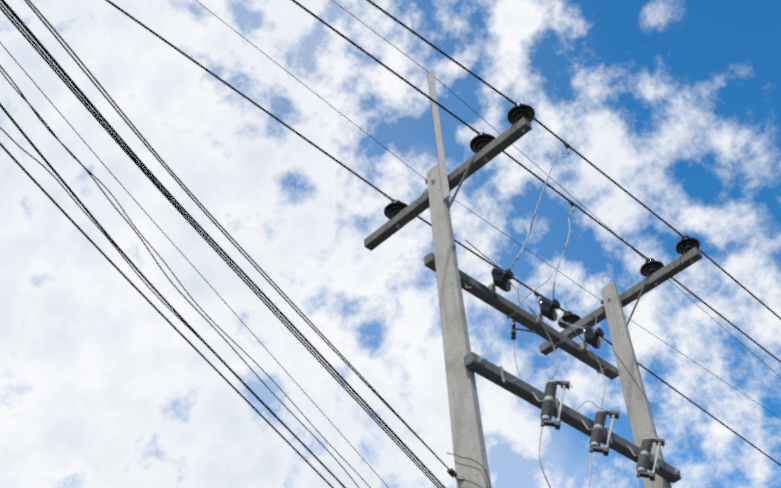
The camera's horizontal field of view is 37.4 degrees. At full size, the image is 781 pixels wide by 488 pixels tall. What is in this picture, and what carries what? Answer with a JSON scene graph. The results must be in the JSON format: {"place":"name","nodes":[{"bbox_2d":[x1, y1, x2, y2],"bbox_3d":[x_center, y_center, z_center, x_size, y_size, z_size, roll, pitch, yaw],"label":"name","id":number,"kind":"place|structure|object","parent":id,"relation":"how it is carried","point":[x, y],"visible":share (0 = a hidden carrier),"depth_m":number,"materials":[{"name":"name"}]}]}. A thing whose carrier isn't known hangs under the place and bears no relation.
{"place":"outdoors","nodes":[
{"label":"outdoors","id":0,"kind":"place"},
{"bbox_2d":[0,0,780,487],"label":"sky","id":1,"kind":"structure","parent":0,"point":[677,102],"materials":[{"name":"white"}]},
{"label":"ground","id":2,"kind":"structure","parent":0,"visible":0},
{"bbox_2d":[427,68,491,487],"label":"utility pole","id":3,"kind":"object","parent":2,"relation":"on","point":[468,440],"visible":0.96,"depth_m":11.27,"materials":[{"name":"concrete"}]},
{"bbox_2d":[0,0,490,487],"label":"power lines","id":4,"kind":"object","parent":3,"relation":"attached to","point":[180,209],"visible":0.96,"depth_m":6.81,"materials":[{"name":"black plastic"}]},
{"bbox_2d":[364,103,534,250],"bbox_3d":[0.624,-0.602,12.787,0.322,0.813,2.586,31,-54,-32],"label":"crossarm","id":5,"kind":"object","parent":3,"relation":"attached to","point":[485,148],"visible":1,"depth_m":12.62,"materials":[{"name":"concrete"}]},
{"bbox_2d":[105,0,780,487],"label":"power lines","id":6,"kind":"object","parent":5,"relation":"attached to","point":[493,264],"visible":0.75,"depth_m":12.83,"materials":[{"name":"black"}]},
{"bbox_2d":[463,352,680,482],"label":"beam","id":7,"kind":"structure","parent":3,"relation":"attached to","point":[486,369],"depth_m":11.54,"materials":[{"name":"concrete"}]},
{"bbox_2d":[532,378,572,429],"bbox_3d":[1.591,1.528,11.108,0.443,0.718,0.246,8,-44,-13],"label":"fuse cutout","id":8,"kind":"object","parent":7,"relation":"attached to","point":[546,414],"visible":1,"depth_m":11.08,"materials":[{"name":"grey ceramic"}]},
{"bbox_2d":[581,408,621,455],"bbox_3d":[2.104,1.885,11.530,0.473,0.703,0.263,27,-51,-29],"label":"fuse cutout","id":9,"kind":"object","parent":7,"relation":"attached to","point":[597,429],"visible":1,"depth_m":11.47,"materials":[{"name":"grey ceramic"}]},
{"bbox_2d":[628,436,667,480],"bbox_3d":[2.657,2.225,11.940,0.497,0.691,0.266,27,-51,-30],"label":"fuse cutout","id":10,"kind":"object","parent":7,"relation":"attached to","point":[644,455],"visible":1,"depth_m":11.89,"materials":[{"name":"grey ceramic"}]},
{"bbox_2d":[601,282,671,487],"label":"utility pole","id":11,"kind":"object","parent":2,"relation":"on","point":[641,421],"visible":0.94,"depth_m":13.61,"materials":[{"name":"concrete"}]},
{"bbox_2d":[424,252,618,379],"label":"beam","id":12,"kind":"structure","parent":11,"relation":"attached to","point":[491,297],"depth_m":12.94,"materials":[{"name":"concrete"}]},
{"bbox_2d":[539,235,702,354],"bbox_3d":[2.870,0.796,14.483,0.322,0.813,2.536,31,-54,-32],"label":"crossarm","id":13,"kind":"object","parent":11,"relation":"attached to","point":[658,273],"visible":0.94,"depth_m":14.31,"materials":[{"name":"concrete"}]}
]}

